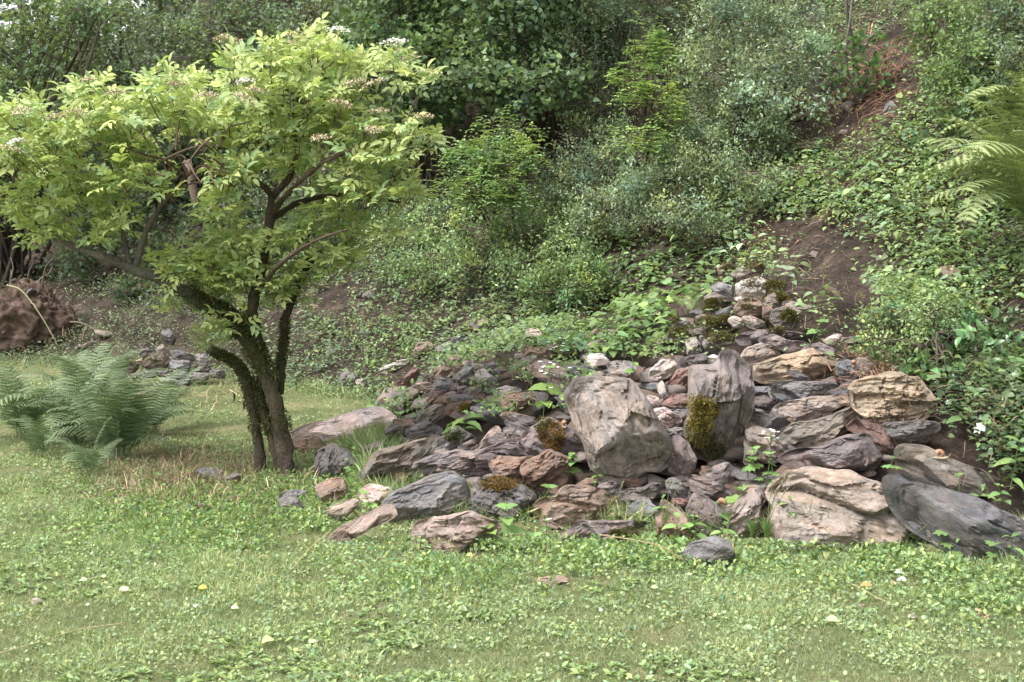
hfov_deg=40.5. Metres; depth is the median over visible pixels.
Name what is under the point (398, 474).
stone
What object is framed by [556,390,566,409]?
stone slab
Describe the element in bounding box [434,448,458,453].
stone
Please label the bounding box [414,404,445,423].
stone
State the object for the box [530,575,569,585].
stone
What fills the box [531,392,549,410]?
stone
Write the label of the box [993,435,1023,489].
leafy weed
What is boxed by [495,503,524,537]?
leafy weed
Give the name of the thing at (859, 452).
boulder
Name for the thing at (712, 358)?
stone
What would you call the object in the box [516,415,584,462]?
boulder
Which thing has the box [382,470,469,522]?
boulder
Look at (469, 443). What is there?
stone
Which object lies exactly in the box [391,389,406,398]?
stone
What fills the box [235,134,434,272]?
dark bush
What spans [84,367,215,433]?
fern
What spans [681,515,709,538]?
leafy weed
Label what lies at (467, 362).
stone
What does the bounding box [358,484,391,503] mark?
stone
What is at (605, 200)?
leaved shrub
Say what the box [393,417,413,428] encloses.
stone
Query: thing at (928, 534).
stone
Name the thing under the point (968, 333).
broad leaved bush
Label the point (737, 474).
stone
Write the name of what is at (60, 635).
straw
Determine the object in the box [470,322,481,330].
stone
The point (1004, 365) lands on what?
ivy
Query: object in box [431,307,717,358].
weeds
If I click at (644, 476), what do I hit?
stone
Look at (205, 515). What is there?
weeds
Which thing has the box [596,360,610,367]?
stone
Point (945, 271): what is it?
stone
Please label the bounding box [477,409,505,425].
stone
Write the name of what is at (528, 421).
stone
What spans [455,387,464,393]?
stone
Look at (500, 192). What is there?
robinia bush
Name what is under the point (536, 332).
stone
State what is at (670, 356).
stone
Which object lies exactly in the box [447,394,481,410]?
stone
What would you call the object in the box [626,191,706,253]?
dry shrub
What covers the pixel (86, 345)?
stone
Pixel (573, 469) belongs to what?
leafy weed
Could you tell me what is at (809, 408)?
stone slab
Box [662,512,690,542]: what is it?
leafy weed
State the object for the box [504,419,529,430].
stone
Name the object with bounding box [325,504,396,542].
stone slab
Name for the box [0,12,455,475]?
elder tree
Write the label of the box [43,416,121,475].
fern
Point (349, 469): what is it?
leafy weed
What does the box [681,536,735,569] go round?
boulder
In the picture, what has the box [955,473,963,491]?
leafy weed
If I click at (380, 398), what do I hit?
stone
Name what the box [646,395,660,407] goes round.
stone
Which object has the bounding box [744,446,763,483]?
leafy weed
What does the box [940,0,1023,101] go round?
leafy shrub
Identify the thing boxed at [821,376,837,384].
stone
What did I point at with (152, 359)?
rock pile
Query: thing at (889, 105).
stone
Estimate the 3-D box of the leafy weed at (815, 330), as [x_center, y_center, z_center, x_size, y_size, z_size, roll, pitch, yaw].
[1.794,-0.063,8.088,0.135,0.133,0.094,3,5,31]
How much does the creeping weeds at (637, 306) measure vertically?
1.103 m
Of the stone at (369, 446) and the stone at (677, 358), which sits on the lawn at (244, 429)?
the stone at (369, 446)
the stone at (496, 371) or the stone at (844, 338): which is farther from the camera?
the stone at (496, 371)
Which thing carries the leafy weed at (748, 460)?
on the stone at (741, 483)
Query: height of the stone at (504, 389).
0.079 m
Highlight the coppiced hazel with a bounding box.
[0,118,53,288]
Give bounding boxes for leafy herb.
[782,138,830,166]
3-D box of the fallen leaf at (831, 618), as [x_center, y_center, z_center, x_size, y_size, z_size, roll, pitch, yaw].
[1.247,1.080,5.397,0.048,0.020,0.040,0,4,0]
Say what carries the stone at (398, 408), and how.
on the hillside
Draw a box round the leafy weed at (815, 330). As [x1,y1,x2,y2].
[806,319,827,340]
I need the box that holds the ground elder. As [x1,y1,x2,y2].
[695,85,1023,365]
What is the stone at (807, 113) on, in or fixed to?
on the hillside
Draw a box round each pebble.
[31,598,42,604]
[910,614,917,621]
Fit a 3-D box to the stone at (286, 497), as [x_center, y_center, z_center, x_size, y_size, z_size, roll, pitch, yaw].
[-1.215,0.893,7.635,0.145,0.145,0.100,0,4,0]
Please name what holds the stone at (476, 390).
on the rubble
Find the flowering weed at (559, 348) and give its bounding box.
[550,337,567,360]
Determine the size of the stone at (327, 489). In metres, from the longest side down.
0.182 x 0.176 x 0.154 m
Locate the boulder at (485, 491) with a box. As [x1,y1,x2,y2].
[467,475,537,519]
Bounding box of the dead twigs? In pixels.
[4,0,1023,486]
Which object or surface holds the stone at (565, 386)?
on the rubble
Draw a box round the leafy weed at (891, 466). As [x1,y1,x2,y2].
[881,456,901,472]
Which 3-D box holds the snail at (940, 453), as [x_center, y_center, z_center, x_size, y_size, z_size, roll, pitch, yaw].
[2.094,0.552,6.755,0.085,0.052,0.030,2,5,29]
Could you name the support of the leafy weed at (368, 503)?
on the lawn at (244, 429)
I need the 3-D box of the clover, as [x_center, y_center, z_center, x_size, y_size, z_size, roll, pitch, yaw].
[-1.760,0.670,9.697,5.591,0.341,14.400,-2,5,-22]
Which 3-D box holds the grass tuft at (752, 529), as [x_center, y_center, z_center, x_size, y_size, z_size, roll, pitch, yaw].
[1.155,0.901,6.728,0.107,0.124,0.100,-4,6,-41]
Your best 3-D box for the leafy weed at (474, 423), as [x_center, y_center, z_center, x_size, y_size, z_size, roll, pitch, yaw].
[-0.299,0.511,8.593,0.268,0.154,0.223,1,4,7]
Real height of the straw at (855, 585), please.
0.009 m
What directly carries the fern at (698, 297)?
on the stone at (697, 311)
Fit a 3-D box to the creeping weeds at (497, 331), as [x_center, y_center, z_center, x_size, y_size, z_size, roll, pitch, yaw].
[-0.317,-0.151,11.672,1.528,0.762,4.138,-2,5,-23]
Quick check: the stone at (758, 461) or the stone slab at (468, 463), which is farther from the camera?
the stone slab at (468, 463)
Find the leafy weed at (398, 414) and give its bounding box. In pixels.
[390,411,405,420]
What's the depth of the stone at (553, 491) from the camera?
7.28 m
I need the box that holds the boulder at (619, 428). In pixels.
[563,375,672,480]
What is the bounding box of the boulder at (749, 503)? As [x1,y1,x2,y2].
[727,485,765,534]
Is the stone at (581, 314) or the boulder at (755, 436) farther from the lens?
the stone at (581, 314)
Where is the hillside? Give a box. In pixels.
[3,0,1023,543]
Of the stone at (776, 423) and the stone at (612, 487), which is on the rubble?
the stone at (776, 423)
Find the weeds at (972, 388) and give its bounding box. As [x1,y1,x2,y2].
[875,288,1023,489]
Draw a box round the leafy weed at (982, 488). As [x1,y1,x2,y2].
[971,484,997,501]
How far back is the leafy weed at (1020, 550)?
6.34 m
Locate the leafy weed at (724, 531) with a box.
[709,521,737,536]
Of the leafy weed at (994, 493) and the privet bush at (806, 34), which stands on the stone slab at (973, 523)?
the leafy weed at (994, 493)
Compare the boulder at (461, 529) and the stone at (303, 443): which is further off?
the stone at (303, 443)
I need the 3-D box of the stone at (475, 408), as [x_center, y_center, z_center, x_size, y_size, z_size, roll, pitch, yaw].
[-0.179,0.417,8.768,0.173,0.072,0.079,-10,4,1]
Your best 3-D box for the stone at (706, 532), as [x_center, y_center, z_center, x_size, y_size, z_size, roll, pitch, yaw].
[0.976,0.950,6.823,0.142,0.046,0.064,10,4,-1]
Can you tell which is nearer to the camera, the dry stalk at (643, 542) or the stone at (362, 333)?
the dry stalk at (643, 542)
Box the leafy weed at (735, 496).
[725,485,748,504]
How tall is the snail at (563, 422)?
0.045 m
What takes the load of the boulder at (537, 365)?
on the stone at (565, 386)
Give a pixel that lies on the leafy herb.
(818, 149)
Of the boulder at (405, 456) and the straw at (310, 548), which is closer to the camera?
the straw at (310, 548)
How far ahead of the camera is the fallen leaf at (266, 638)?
5.11 m
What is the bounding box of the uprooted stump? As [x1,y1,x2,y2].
[0,257,95,356]
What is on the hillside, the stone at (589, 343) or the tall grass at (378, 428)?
the stone at (589, 343)
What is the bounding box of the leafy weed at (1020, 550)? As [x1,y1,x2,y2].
[996,532,1023,564]
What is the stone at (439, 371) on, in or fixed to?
on the stone at (454, 386)
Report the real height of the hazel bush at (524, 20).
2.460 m
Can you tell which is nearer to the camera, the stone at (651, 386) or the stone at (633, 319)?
the stone at (651, 386)
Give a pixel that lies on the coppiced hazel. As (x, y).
(7, 251)
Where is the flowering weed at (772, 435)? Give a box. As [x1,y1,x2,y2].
[762,429,779,484]
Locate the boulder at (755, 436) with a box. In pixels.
[745,426,783,463]
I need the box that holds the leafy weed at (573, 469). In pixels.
[564,452,580,475]
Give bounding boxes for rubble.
[385,344,930,519]
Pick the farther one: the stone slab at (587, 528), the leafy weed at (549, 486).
the leafy weed at (549, 486)
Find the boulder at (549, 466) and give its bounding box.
[520,449,572,490]
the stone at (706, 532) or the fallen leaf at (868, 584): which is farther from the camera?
the stone at (706, 532)
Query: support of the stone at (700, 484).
on the stone at (727, 510)
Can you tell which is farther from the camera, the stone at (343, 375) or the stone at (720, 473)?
the stone at (343, 375)
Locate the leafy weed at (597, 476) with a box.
[591,467,604,486]
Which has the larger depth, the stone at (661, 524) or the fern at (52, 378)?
the fern at (52, 378)
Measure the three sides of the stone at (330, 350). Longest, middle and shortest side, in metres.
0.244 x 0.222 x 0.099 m
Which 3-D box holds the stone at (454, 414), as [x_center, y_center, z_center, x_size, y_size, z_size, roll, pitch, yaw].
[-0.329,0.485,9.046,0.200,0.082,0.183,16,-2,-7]
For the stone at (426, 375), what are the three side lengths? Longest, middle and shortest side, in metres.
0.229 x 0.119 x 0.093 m
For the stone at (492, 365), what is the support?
on the hillside
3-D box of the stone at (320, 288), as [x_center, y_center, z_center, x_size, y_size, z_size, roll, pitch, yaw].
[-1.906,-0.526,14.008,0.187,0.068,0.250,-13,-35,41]
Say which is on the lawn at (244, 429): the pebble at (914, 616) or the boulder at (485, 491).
the pebble at (914, 616)
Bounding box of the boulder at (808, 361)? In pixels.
[752,348,839,383]
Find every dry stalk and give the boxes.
[6,284,58,345]
[598,534,685,564]
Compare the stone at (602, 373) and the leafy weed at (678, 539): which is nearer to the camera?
the leafy weed at (678, 539)
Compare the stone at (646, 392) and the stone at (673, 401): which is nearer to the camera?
the stone at (673, 401)
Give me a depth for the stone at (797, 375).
7.52 m
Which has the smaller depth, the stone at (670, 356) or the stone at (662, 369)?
the stone at (662, 369)
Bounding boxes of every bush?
[36,182,267,307]
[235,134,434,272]
[320,0,516,185]
[420,101,563,245]
[430,0,621,157]
[498,229,635,313]
[531,0,667,147]
[602,10,701,186]
[656,0,846,140]
[841,279,975,374]
[903,305,1023,383]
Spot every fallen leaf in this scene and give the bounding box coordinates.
[119,586,129,590]
[262,636,273,642]
[826,615,838,621]
[860,581,871,586]
[897,576,906,580]
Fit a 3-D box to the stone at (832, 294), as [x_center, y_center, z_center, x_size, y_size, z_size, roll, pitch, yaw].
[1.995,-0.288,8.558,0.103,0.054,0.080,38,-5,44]
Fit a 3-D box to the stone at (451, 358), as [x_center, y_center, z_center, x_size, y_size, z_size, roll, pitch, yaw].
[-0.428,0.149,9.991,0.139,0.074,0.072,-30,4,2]
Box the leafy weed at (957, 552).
[952,538,963,557]
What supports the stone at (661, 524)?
on the hillside
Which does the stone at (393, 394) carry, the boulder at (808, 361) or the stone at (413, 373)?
the stone at (413, 373)
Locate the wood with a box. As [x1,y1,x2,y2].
[0,0,806,262]
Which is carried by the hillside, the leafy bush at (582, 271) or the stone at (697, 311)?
the leafy bush at (582, 271)
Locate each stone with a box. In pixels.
[80,341,92,349]
[94,330,112,337]
[193,502,205,512]
[221,472,242,486]
[278,490,303,512]
[290,489,307,500]
[292,436,324,452]
[314,477,348,502]
[315,283,329,290]
[323,498,359,522]
[326,346,334,355]
[337,370,356,386]
[355,378,365,386]
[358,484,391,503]
[359,331,371,337]
[361,289,375,298]
[361,441,387,454]
[376,387,398,405]
[378,359,408,373]
[383,424,405,439]
[386,396,410,411]
[390,472,409,484]
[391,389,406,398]
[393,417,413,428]
[394,367,420,385]
[401,388,419,405]
[404,421,442,437]
[412,341,433,358]
[412,382,432,391]
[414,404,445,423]
[422,383,458,396]
[423,373,429,381]
[426,390,442,404]
[427,365,450,383]
[431,427,476,452]
[433,376,455,394]
[433,393,449,405]
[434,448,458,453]
[435,342,456,355]
[444,335,469,342]
[444,393,484,413]
[445,355,461,366]
[447,371,454,377]
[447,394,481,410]
[447,410,465,418]
[451,363,463,373]
[452,365,473,381]
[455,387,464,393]
[457,439,476,448]
[462,359,473,365]
[462,386,481,394]
[470,318,490,328]
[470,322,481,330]
[470,401,493,411]
[471,349,486,359]
[475,368,497,391]
[476,426,500,450]
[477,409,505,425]
[483,361,497,369]
[488,367,503,376]
[488,432,501,443]
[488,455,533,480]
[493,385,520,397]
[494,390,536,412]
[500,411,527,418]
[502,427,524,441]
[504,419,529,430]
[508,414,539,426]
[516,355,537,371]
[523,345,553,359]
[524,328,542,344]
[525,371,537,386]
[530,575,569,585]
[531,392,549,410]
[540,382,563,396]
[540,382,568,396]
[545,344,578,359]
[545,484,560,495]
[567,360,584,366]
[568,365,593,375]
[574,311,586,318]
[576,478,598,486]
[584,339,603,352]
[588,328,605,338]
[588,371,607,375]
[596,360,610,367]
[597,479,622,496]
[599,479,625,488]
[606,360,636,377]
[611,372,620,376]
[616,482,667,501]
[620,477,644,487]
[623,498,657,519]
[624,316,643,327]
[631,367,645,381]
[637,472,650,486]
[640,382,667,391]
[641,389,661,398]
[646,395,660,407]
[648,474,665,484]
[649,358,676,381]
[651,309,662,322]
[653,407,681,427]
[653,467,671,475]
[655,499,690,538]
[656,336,674,346]
[656,381,668,398]
[658,353,675,360]
[661,394,687,408]
[665,477,691,498]
[666,427,683,433]
[667,366,689,390]
[667,431,696,475]
[671,409,688,420]
[672,497,688,505]
[674,355,683,369]
[679,353,710,367]
[681,317,695,324]
[686,474,732,498]
[689,308,702,314]
[696,529,722,536]
[699,465,739,499]
[704,462,732,484]
[707,354,717,362]
[711,499,732,512]
[730,466,757,480]
[731,435,747,446]
[733,480,756,486]
[737,475,777,493]
[743,440,756,465]
[750,411,775,426]
[754,395,776,410]
[754,459,779,463]
[755,386,771,395]
[758,334,808,353]
[763,414,790,432]
[768,392,778,402]
[775,465,791,474]
[786,370,809,381]
[787,445,797,449]
[793,114,802,121]
[802,109,821,117]
[808,343,846,360]
[810,251,817,255]
[815,73,834,76]
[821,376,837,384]
[823,333,841,344]
[828,286,839,299]
[835,359,862,382]
[838,129,847,133]
[838,337,849,342]
[840,376,864,392]
[841,101,853,112]
[847,336,857,345]
[854,356,885,375]
[882,101,895,115]
[926,530,932,539]
[937,265,960,286]
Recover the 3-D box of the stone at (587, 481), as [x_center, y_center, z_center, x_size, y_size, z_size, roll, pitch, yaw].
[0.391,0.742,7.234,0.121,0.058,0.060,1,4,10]
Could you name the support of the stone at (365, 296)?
on the hillside
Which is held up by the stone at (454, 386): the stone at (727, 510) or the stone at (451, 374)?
the stone at (451, 374)
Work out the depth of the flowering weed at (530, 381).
8.38 m
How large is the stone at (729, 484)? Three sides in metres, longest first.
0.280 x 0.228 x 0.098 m
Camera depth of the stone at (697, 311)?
9.02 m
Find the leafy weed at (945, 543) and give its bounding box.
[929,530,953,556]
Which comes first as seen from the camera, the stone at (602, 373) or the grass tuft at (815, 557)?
the grass tuft at (815, 557)
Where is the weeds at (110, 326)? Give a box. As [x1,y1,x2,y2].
[0,149,266,383]
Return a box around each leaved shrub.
[356,184,526,309]
[480,170,622,295]
[525,96,735,255]
[653,77,802,216]
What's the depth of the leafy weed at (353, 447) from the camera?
8.46 m
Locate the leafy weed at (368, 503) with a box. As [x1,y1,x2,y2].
[359,489,377,512]
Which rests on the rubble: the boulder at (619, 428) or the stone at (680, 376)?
the stone at (680, 376)
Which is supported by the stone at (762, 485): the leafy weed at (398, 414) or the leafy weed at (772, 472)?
the leafy weed at (772, 472)
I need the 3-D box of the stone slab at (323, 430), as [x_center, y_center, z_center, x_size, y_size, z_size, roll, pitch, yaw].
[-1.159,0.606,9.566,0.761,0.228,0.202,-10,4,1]
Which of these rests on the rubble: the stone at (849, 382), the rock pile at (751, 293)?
the stone at (849, 382)
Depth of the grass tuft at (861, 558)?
6.32 m
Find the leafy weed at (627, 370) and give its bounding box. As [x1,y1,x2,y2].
[624,352,637,377]
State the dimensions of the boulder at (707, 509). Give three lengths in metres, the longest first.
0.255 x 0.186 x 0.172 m
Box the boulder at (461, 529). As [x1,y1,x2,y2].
[411,510,501,552]
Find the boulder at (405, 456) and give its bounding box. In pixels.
[359,434,437,483]
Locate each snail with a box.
[560,420,566,427]
[718,498,730,507]
[933,449,950,459]
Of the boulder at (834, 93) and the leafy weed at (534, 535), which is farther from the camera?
the boulder at (834, 93)
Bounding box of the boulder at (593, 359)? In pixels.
[584,353,609,369]
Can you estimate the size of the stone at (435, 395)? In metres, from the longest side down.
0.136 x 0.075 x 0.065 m
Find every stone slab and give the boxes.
[195,467,223,479]
[290,406,396,442]
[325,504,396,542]
[408,442,522,478]
[533,484,625,529]
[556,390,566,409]
[556,519,653,542]
[735,329,804,345]
[771,381,847,401]
[772,395,849,421]
[774,406,860,451]
[846,418,898,454]
[881,419,940,443]
[881,472,1023,563]
[894,443,1000,496]
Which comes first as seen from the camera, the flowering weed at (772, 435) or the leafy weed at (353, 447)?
the flowering weed at (772, 435)
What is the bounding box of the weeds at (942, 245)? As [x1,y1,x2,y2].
[693,80,1023,373]
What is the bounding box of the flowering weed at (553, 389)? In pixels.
[528,361,570,415]
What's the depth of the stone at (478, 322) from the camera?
12.05 m
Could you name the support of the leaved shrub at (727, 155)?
on the hillside
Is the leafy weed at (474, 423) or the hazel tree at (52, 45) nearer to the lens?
the leafy weed at (474, 423)
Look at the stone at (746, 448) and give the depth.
7.13 m
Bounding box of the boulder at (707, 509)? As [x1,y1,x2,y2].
[685,493,726,530]
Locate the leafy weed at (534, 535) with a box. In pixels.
[527,532,543,551]
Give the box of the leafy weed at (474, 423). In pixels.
[442,410,486,433]
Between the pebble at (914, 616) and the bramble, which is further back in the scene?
the bramble
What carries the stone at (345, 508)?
on the lawn at (244, 429)
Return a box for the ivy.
[850,303,1023,570]
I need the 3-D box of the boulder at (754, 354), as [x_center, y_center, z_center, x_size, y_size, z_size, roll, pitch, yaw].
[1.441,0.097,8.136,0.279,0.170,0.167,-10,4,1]
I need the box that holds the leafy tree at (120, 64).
[5,0,237,216]
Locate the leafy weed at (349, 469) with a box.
[343,458,355,482]
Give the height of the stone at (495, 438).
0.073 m
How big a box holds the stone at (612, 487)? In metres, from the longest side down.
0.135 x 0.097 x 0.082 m
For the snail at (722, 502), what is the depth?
6.76 m
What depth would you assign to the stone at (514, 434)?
7.83 m
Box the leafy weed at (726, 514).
[715,498,736,520]
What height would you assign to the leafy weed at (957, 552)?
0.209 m
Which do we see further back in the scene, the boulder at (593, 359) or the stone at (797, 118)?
the stone at (797, 118)
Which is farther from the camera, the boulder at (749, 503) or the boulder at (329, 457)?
the boulder at (329, 457)
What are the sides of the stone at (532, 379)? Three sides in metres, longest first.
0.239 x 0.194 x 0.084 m
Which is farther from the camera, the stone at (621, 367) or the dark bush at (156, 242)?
the dark bush at (156, 242)
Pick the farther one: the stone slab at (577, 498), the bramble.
the bramble
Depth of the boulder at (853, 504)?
6.67 m
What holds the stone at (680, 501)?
on the stone
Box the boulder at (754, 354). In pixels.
[740,343,780,365]
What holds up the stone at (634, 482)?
on the rubble
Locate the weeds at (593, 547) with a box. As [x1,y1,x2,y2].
[282,506,1023,643]
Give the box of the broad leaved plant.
[777,265,795,280]
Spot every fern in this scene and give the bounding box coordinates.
[0,354,79,439]
[0,356,149,444]
[7,414,75,458]
[17,342,153,406]
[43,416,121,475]
[45,355,194,460]
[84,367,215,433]
[654,283,710,313]
[901,115,1023,222]
[932,87,1023,177]
[956,70,1023,129]
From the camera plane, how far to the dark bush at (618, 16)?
13.67 m
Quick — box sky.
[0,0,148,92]
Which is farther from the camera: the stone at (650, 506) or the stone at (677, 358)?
the stone at (677, 358)
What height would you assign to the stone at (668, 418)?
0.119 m
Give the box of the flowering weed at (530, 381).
[513,352,541,410]
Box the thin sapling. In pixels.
[792,0,907,103]
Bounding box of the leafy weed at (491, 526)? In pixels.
[480,523,497,548]
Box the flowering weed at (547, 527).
[541,518,551,536]
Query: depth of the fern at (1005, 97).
10.00 m
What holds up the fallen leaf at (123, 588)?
on the lawn at (244, 429)
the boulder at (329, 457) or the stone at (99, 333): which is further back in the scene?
the stone at (99, 333)
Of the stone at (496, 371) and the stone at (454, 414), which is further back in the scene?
the stone at (496, 371)
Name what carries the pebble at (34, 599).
on the lawn at (244, 429)
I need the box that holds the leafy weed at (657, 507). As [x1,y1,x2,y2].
[650,494,668,534]
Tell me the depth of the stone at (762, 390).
7.62 m
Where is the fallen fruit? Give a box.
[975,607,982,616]
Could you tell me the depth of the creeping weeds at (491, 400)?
9.63 m
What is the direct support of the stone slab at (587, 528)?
on the lawn at (244, 429)
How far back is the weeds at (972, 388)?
7.34 m
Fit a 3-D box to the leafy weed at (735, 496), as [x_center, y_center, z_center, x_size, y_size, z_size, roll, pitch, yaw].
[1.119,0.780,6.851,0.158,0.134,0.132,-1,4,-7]
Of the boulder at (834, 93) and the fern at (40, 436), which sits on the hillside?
the boulder at (834, 93)
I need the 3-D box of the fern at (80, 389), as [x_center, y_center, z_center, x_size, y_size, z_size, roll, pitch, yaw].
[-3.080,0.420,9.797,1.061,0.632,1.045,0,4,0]
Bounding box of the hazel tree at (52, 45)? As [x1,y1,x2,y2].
[0,0,133,258]
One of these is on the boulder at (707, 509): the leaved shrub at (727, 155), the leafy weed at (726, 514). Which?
the leafy weed at (726, 514)
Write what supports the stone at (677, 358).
on the stone
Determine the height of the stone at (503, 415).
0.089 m
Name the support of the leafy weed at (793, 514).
on the lawn at (244, 429)
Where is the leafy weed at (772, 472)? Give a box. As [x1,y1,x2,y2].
[762,451,779,483]
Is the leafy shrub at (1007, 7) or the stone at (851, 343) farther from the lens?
the leafy shrub at (1007, 7)
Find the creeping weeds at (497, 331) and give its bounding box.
[327,276,543,365]
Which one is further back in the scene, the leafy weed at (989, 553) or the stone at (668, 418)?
the stone at (668, 418)
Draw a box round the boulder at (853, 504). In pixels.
[764,466,911,553]
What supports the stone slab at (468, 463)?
on the rubble
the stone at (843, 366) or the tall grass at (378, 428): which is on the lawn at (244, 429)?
the tall grass at (378, 428)
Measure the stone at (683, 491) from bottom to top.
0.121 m
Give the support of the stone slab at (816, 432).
on the stone at (789, 447)
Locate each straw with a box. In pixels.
[0,623,124,652]
[291,530,330,569]
[824,571,882,600]
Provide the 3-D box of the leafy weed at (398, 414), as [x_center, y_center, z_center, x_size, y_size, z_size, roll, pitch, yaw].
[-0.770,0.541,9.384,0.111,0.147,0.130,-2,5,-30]
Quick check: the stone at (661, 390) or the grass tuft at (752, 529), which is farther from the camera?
the stone at (661, 390)
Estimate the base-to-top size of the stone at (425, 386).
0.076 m
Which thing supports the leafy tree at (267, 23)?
on the hillside
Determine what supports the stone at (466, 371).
on the rubble
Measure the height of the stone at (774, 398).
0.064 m
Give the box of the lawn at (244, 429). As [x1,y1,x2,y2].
[0,363,1023,681]
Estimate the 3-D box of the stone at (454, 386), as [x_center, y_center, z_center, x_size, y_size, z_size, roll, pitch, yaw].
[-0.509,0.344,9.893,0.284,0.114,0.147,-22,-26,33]
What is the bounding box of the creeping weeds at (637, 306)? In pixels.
[524,206,719,357]
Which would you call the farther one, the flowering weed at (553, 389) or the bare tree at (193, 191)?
the bare tree at (193, 191)
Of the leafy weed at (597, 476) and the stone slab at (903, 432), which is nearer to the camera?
the stone slab at (903, 432)
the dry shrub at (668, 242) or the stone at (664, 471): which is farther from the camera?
the dry shrub at (668, 242)
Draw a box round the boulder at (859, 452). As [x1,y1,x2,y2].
[777,433,881,470]
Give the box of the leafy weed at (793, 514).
[780,496,794,516]
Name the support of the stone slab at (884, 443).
on the rubble
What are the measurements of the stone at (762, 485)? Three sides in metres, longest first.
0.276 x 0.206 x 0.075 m
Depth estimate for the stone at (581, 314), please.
11.35 m
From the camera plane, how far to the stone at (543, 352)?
9.40 m
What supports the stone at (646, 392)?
on the hillside
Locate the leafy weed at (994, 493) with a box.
[988,483,1010,509]
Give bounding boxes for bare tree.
[1,133,10,281]
[184,159,206,237]
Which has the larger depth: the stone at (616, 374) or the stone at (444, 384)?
the stone at (444, 384)
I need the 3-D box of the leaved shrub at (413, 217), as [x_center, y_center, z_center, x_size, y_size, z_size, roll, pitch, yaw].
[-0.740,-0.967,13.255,1.456,1.265,2.267,-1,4,-16]
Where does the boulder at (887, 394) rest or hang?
on the rubble
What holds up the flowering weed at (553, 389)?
on the hillside
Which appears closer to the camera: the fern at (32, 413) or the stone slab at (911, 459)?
the stone slab at (911, 459)
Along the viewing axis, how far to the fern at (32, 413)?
9.95 m
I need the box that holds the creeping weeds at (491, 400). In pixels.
[356,300,606,417]
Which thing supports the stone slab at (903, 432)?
on the rubble
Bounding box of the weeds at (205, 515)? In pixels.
[18,426,463,581]
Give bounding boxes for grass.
[19,368,945,575]
[332,394,1022,540]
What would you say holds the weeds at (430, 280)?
on the hillside
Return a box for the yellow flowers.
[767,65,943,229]
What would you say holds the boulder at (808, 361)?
on the rubble
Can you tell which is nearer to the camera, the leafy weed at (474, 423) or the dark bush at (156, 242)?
the leafy weed at (474, 423)
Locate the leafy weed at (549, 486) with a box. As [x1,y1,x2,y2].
[540,484,556,498]
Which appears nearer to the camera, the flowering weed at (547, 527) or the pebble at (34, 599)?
the pebble at (34, 599)
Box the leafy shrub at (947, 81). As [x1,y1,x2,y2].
[897,0,1023,143]
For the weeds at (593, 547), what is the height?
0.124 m
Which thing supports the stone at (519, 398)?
on the hillside
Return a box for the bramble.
[904,76,1014,180]
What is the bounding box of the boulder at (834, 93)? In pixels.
[829,90,845,106]
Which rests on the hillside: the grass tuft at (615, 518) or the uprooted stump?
the uprooted stump
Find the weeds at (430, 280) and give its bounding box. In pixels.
[236,0,1023,403]
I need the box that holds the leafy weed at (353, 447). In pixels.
[352,446,361,464]
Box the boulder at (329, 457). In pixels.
[314,443,356,478]
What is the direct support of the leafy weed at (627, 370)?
on the stone
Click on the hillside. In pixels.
(961, 446)
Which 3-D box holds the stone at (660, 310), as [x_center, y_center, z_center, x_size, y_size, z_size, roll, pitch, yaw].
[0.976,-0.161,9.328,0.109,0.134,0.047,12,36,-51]
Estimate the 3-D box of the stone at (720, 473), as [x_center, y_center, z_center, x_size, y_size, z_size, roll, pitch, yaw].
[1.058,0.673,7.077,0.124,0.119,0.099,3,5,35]
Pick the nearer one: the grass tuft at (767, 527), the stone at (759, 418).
the grass tuft at (767, 527)
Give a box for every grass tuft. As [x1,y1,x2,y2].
[609,479,623,520]
[661,480,680,522]
[744,518,762,537]
[751,474,789,540]
[808,550,823,560]
[857,552,870,563]
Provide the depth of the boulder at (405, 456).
7.80 m
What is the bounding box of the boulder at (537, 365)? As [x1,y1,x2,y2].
[526,358,572,383]
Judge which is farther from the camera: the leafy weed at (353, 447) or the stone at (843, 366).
the leafy weed at (353, 447)
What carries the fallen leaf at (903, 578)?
on the lawn at (244, 429)
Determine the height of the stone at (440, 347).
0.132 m
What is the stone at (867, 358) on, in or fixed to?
on the rubble
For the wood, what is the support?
on the lawn at (244, 429)
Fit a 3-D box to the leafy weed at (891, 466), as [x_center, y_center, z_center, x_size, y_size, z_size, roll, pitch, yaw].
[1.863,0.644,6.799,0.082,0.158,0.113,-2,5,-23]
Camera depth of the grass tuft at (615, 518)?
6.91 m
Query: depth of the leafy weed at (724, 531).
6.71 m
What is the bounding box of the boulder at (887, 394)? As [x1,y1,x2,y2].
[847,371,937,423]
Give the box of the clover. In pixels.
[0,358,1023,681]
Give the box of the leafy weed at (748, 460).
[741,450,756,478]
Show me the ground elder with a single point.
(893, 201)
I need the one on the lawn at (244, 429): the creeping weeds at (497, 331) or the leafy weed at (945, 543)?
the leafy weed at (945, 543)
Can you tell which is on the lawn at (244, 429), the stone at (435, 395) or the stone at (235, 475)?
the stone at (235, 475)
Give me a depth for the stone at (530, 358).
9.27 m
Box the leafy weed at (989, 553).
[983,540,1000,564]
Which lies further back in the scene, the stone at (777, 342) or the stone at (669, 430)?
the stone at (777, 342)
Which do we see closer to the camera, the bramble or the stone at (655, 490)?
the stone at (655, 490)
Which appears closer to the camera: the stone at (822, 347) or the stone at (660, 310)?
the stone at (822, 347)
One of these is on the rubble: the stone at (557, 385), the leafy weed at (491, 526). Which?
the stone at (557, 385)
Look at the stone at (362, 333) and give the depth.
12.76 m
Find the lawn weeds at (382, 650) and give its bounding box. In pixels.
[0,364,1023,681]
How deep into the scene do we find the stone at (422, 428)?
8.97 m
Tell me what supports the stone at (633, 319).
on the hillside
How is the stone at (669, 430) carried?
on the rubble

